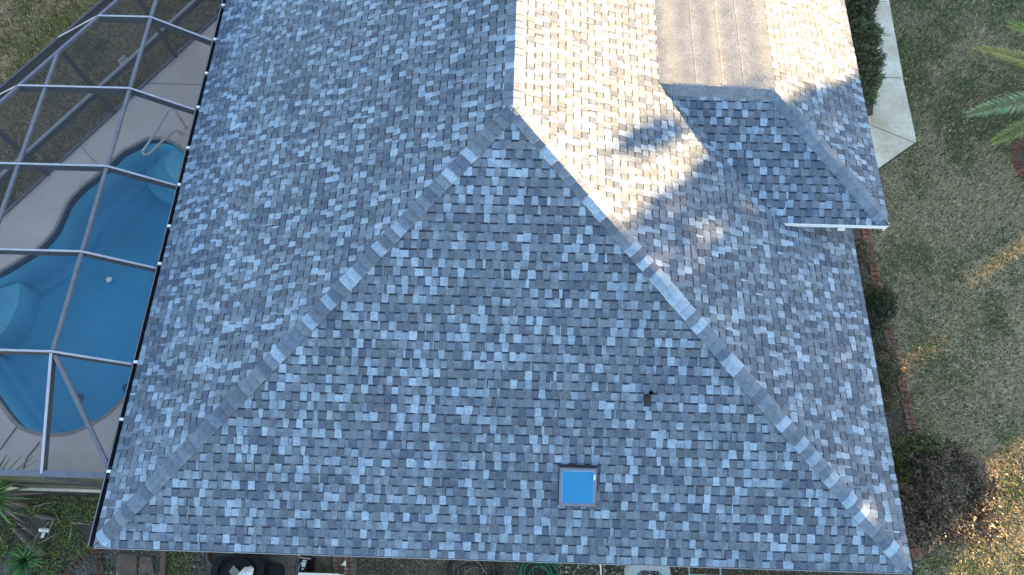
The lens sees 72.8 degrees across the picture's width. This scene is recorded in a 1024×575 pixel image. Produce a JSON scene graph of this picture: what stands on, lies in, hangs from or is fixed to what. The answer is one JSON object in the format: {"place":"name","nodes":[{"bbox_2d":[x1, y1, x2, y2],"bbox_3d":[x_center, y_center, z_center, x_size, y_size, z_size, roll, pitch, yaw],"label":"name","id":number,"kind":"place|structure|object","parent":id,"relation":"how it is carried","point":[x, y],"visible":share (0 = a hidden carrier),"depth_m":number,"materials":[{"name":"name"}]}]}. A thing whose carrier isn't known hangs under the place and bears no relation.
{"place":"outdoors","nodes":[
{"label":"outdoors","id":0,"kind":"place"},
{"bbox_2d":[0,0,220,208],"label":"grass","id":1,"kind":"structure","parent":0,"point":[31,46],"depth_m":18.04,"materials":[{"name":"green plant"}]},
{"bbox_2d":[183,0,221,28],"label":"stone paving","id":2,"kind":"structure","parent":0,"point":[199,11],"depth_m":18.59,"materials":[{"name":"grey stone"}]},
{"bbox_2d":[0,493,804,574],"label":"side yard soil","id":3,"kind":"structure","parent":0,"point":[30,524],"depth_m":13.40,"materials":[{"name":"brown soil"}]},
{"bbox_2d":[0,455,44,545],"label":"yucca plant","id":4,"kind":"object","parent":3,"relation":"on","point":[9,499],"visible":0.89,"depth_m":12.82,"materials":[{"name":"green plant"}]},
{"bbox_2d":[1,539,49,574],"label":"yucca plant","id":5,"kind":"object","parent":3,"relation":"on","point":[22,562],"visible":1,"depth_m":12.98,"materials":[{"name":"green plant"}]},
{"bbox_2d":[13,526,46,558],"bbox_3d":[-9.281,4.903,13.345,0.756,0.348,0.148,40,73,15],"label":"fallen trunk","id":6,"kind":"object","parent":3,"relation":"on","point":[21,534],"visible":0.92,"depth_m":13.28,"materials":[{"name":"wood"}]},
{"bbox_2d":[39,527,49,537],"bbox_3d":[-9.132,4.782,13.529,0.186,0.076,0.193,2,68,1],"label":"pipe fitting","id":7,"kind":"object","parent":3,"relation":"on","point":[43,530],"visible":1,"depth_m":13.51,"materials":[{"name":"white plastic"}]},
{"bbox_2d":[35,514,56,519],"bbox_3d":[-9.151,4.510,13.631,0.453,0.110,0.109,15,68,6],"label":"dead palm boot","id":8,"kind":"object","parent":3,"relation":"on","point":[46,516],"visible":1,"depth_m":13.60,"materials":[{"name":"plant"}]},
{"bbox_2d":[0,496,98,574],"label":"ground cover","id":9,"kind":"object","parent":3,"relation":"on","point":[89,512],"visible":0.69,"depth_m":13.59,"materials":[{"name":"green plant"}]},
{"bbox_2d":[14,502,87,543],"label":"dry twigs","id":10,"kind":"object","parent":3,"relation":"on","point":[45,525],"visible":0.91,"depth_m":13.56,"materials":[{"name":"brown wood"}]},
{"bbox_2d":[58,548,93,574],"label":"brick edging","id":11,"kind":"object","parent":3,"relation":"on","point":[70,567],"visible":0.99,"depth_m":13.34,"materials":[{"name":"brick"}]},
{"bbox_2d":[94,549,104,574],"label":"brick edging","id":12,"kind":"object","parent":3,"relation":"on","point":[99,561],"visible":0.83,"depth_m":13.35,"materials":[{"name":"brick"}]},
{"bbox_2d":[116,553,137,573],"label":"stepping stone","id":13,"kind":"object","parent":3,"relation":"on","point":[125,561],"visible":1,"depth_m":13.34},
{"bbox_2d":[139,556,154,573],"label":"stepping stone","id":14,"kind":"object","parent":3,"relation":"on","point":[148,562],"visible":1,"depth_m":13.32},
{"bbox_2d":[159,551,167,574],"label":"timber edging","id":15,"kind":"object","parent":3,"relation":"on","point":[163,562],"visible":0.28,"depth_m":13.31,"materials":[{"name":"brown wood"}]},
{"bbox_2d":[101,550,258,574],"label":"moss","id":16,"kind":"object","parent":3,"relation":"on","point":[175,562],"visible":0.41,"depth_m":13.35,"materials":[{"name":"green plant"}]},
{"bbox_2d":[184,551,203,560],"bbox_3d":[-6.135,5.101,13.428,0.412,0.046,0.287,21,69,8],"label":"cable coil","id":17,"kind":"object","parent":3,"relation":"on","point":[193,557],"visible":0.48,"depth_m":13.39,"materials":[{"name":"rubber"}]},
{"bbox_2d":[206,552,235,565],"bbox_3d":[-5.515,5.090,13.276,0.520,0.365,0.520,2,68,1],"label":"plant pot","id":18,"kind":"object","parent":3,"relation":"on","point":[211,557],"visible":0.23,"depth_m":13.15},
{"bbox_2d":[261,554,356,574],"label":"equipment pad","id":19,"kind":"object","parent":3,"relation":"on","point":[323,564],"visible":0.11,"depth_m":13.35,"materials":[{"name":"concrete"}]},
{"bbox_2d":[210,554,284,574],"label":"garbage bin","id":20,"kind":"object","parent":19,"relation":"on","point":[223,564],"visible":0.94,"depth_m":12.50,"materials":[{"name":"black plastic"}]},
{"bbox_2d":[229,565,239,574],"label":"cardboard sheet","id":21,"kind":"object","parent":20,"relation":"in","point":[233,570],"visible":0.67,"depth_m":12.42,"materials":[{"name":"grey cardboard"}]},
{"bbox_2d":[238,566,253,574],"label":"rubbish bag","id":22,"kind":"object","parent":20,"relation":"in","point":[248,570],"visible":1,"depth_m":12.27,"materials":[{"name":"white plastic"}]},
{"bbox_2d":[295,555,314,573],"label":"pool pump","id":23,"kind":"object","parent":19,"relation":"on","point":[306,563],"visible":0.81,"depth_m":13.06,"materials":[{"name":"black plastic"}]},
{"bbox_2d":[298,572,343,574],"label":"equipment box","id":24,"kind":"object","parent":19,"relation":"on","point":[301,573],"visible":1,"depth_m":12.73,"materials":[{"name":"white plastic"}]},
{"bbox_2d":[333,556,342,573],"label":"roof tile stack","id":25,"kind":"object","parent":19,"relation":"on","point":[337,565],"visible":0.88,"depth_m":13.24,"materials":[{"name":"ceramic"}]},
{"bbox_2d":[343,556,352,574],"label":"roof tile stack","id":26,"kind":"object","parent":19,"relation":"on","point":[348,569],"visible":0.91,"depth_m":13.24,"materials":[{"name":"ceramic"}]},
{"bbox_2d":[108,550,679,574],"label":"white pebbles","id":27,"kind":"object","parent":3,"relation":"on","point":[605,571],"visible":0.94,"depth_m":13.32,"materials":[{"name":"stone"}]},
{"bbox_2d":[446,560,501,574],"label":"garden hose","id":28,"kind":"object","parent":3,"relation":"on","point":[450,564],"visible":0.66,"depth_m":13.31,"materials":[{"name":"rubber"}]},
{"bbox_2d":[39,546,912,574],"bbox_3d":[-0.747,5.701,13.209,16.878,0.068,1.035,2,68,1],"label":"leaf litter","id":29,"kind":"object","parent":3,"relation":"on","point":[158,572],"visible":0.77,"depth_m":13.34,"materials":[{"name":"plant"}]},
{"bbox_2d":[518,562,561,574],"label":"garden hose","id":30,"kind":"object","parent":3,"relation":"on","point":[522,567],"visible":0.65,"depth_m":13.28,"materials":[{"name":"rubber"}]},
{"bbox_2d":[356,557,918,574],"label":"dry weeds","id":31,"kind":"object","parent":3,"relation":"on","point":[564,570],"visible":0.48,"depth_m":13.32,"materials":[{"name":"plant"}]},
{"bbox_2d":[624,565,669,574],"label":"air conditioner","id":32,"kind":"object","parent":3,"relation":"on","point":[644,570],"visible":0.85,"depth_m":12.57,"materials":[{"name":"white metal"}]},
{"bbox_2d":[688,567,720,574],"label":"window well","id":33,"kind":"object","parent":3,"relation":"on","point":[700,574],"depth_m":13.28,"materials":[{"name":"grey metal"}]},
{"bbox_2d":[0,0,1023,574],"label":"ground","id":34,"kind":"structure","parent":0,"point":[880,244],"depth_m":16.48,"materials":[{"name":"green plant"}]},
{"bbox_2d":[0,19,216,490],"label":"pool deck","id":35,"kind":"structure","parent":34,"relation":"on","point":[29,220],"depth_m":16.40,"materials":[{"name":"grey concrete"}]},
{"bbox_2d":[0,136,184,436],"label":"swimming pool","id":36,"kind":"structure","parent":35,"relation":"in","point":[103,319],"depth_m":16.51,"materials":[{"name":"liquid"}]},
{"bbox_2d":[106,276,113,283],"bbox_3d":[-9.076,-0.169,15.669,0.180,0.112,0.180,2,68,1],"label":"chlorine float","id":37,"kind":"object","parent":36,"relation":"on","point":[110,280],"visible":1,"depth_m":15.63,"materials":[{"name":"white plastic"}]},
{"bbox_2d":[0,83,200,467],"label":"deck joint","id":38,"kind":"object","parent":35,"relation":"on","point":[16,427],"visible":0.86,"depth_m":14.19,"materials":[{"name":"grey concrete"}]},
{"bbox_2d":[0,0,218,492],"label":"pool enclosure","id":39,"kind":"object","parent":35,"relation":"on","point":[17,81],"visible":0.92,"depth_m":13.67,"materials":[{"name":"metal"}]},
{"bbox_2d":[118,55,127,65],"bbox_3d":[-9.323,-5.449,16.633,0.011,0.170,0.258,32,71,12],"label":"warning sign","id":40,"kind":"object","parent":39,"relation":"attached to","point":[123,59],"visible":1,"depth_m":16.63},
{"bbox_2d":[142,108,187,155],"bbox_3d":[-8.264,-3.596,16.469,0.286,0.933,1.265,31,71,12],"label":"pool handrail","id":41,"kind":"object","parent":35,"relation":"on","point":[180,133],"visible":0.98,"depth_m":16.34,"materials":[{"name":"metal"}]},
{"bbox_2d":[87,0,912,573],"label":"house","id":42,"kind":"structure","parent":34,"relation":"on","point":[535,280],"depth_m":10.95,"materials":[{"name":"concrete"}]},
{"bbox_2d":[844,0,875,115],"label":"hedge bed","id":43,"kind":"object","parent":34,"relation":"on","point":[869,112],"visible":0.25,"depth_m":17.43,"materials":[{"name":"soil"}]},
{"bbox_2d":[851,0,878,9],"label":"purple shrub","id":44,"kind":"object","parent":43,"relation":"on","point":[866,2],"visible":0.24,"depth_m":17.92,"materials":[{"name":"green plant"}]},
{"bbox_2d":[846,0,887,109],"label":"boxwood hedge","id":45,"kind":"object","parent":43,"relation":"on","point":[867,30],"visible":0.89,"depth_m":17.41,"materials":[{"name":"green plant"}]},
{"bbox_2d":[852,229,940,559],"bbox_3d":[8.130,1.998,14.771,1.188,0.001,7.290,2,68,1],"label":"planting bed","id":46,"kind":"object","parent":34,"relation":"on","point":[888,415],"visible":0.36,"depth_m":14.47,"materials":[{"name":"soil"}]},
{"bbox_2d":[854,234,877,301],"bbox_3d":[7.803,-0.452,15.494,0.483,0.577,1.650,2,68,1],"label":"shrub","id":47,"kind":"object","parent":46,"relation":"on","point":[861,250],"visible":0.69,"depth_m":15.43,"materials":[{"name":"green plant"}]},
{"bbox_2d":[865,282,898,337],"bbox_3d":[7.962,0.502,15.022,0.772,0.711,1.307,20,69,8],"label":"shrub","id":48,"kind":"object","parent":46,"relation":"on","point":[878,318],"visible":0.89,"depth_m":14.92,"materials":[{"name":"green plant"}]},
{"bbox_2d":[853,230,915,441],"bbox_3d":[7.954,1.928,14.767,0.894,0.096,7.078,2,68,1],"label":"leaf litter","id":49,"kind":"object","parent":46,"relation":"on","point":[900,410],"visible":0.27,"depth_m":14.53,"materials":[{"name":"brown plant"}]},
{"bbox_2d":[860,228,916,430],"bbox_3d":[8.225,0.771,15.274,0.293,0.092,4.744,-1,68,-1],"label":"brick edging","id":50,"kind":"object","parent":46,"relation":"on","point":[872,268],"visible":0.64,"depth_m":15.05,"materials":[{"name":"brick"}]},
{"bbox_2d":[872,337,909,413],"bbox_3d":[7.815,1.785,14.492,0.892,0.721,1.674,2,68,1],"label":"shrub","id":51,"kind":"object","parent":46,"relation":"on","point":[886,358],"visible":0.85,"depth_m":14.37,"materials":[{"name":"green plant"}]},
{"bbox_2d":[909,544,926,559],"bbox_3d":[7.729,5.102,13.480,0.641,0.088,0.330,12,68,5],"label":"brick edging","id":52,"kind":"object","parent":46,"relation":"on","point":[914,554],"visible":0.39,"depth_m":13.43,"materials":[{"name":"brick"}]},
{"bbox_2d":[890,428,952,498],"bbox_3d":[7.766,3.374,13.541,0.885,1.243,1.513,38,72,14],"label":"green shrub","id":53,"kind":"object","parent":46,"relation":"on","point":[915,439],"visible":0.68,"depth_m":13.36,"materials":[{"name":"green plant"}]},
{"bbox_2d":[895,435,1005,554],"bbox_3d":[8.372,3.895,13.199,2.368,1.496,2.300,2,68,1],"label":"bush","id":54,"kind":"object","parent":46,"relation":"on","point":[955,495],"visible":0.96,"depth_m":13.01,"materials":[{"name":"brown plant"}]},
{"bbox_2d":[866,0,1023,574],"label":"grass","id":55,"kind":"structure","parent":34,"relation":"on","point":[918,400],"depth_m":15.97,"materials":[{"name":"green plant"}]},
{"bbox_2d":[916,69,1020,564],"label":"fallen twigs","id":56,"kind":"object","parent":55,"relation":"on","point":[996,223],"visible":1,"depth_m":16.12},
{"bbox_2d":[1010,136,1023,180],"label":"brick edging","id":57,"kind":"object","parent":34,"relation":"on","point":[1016,148],"visible":0.98,"depth_m":16.89,"materials":[{"name":"brick"}]},
{"bbox_2d":[1020,146,1023,166],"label":"planter soil","id":58,"kind":"structure","parent":34,"relation":"on","point":[1022,156],"depth_m":16.93,"materials":[{"name":"brown soil"}]},
{"bbox_2d":[966,20,1023,144],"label":"palm tree","id":59,"kind":"object","parent":58,"relation":"on","point":[1020,65],"visible":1,"depth_m":15.38,"materials":[{"name":"green plant"}]},
{"bbox_2d":[868,0,915,167],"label":"sidewalk","id":60,"kind":"structure","parent":0,"point":[891,112],"depth_m":17.41,"materials":[{"name":"concrete"}]},
{"bbox_2d":[871,1,914,142],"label":"sidewalk joint","id":61,"kind":"object","parent":60,"relation":"on","point":[890,77],"visible":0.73,"depth_m":17.77,"materials":[{"name":"grey concrete"}]}
]}

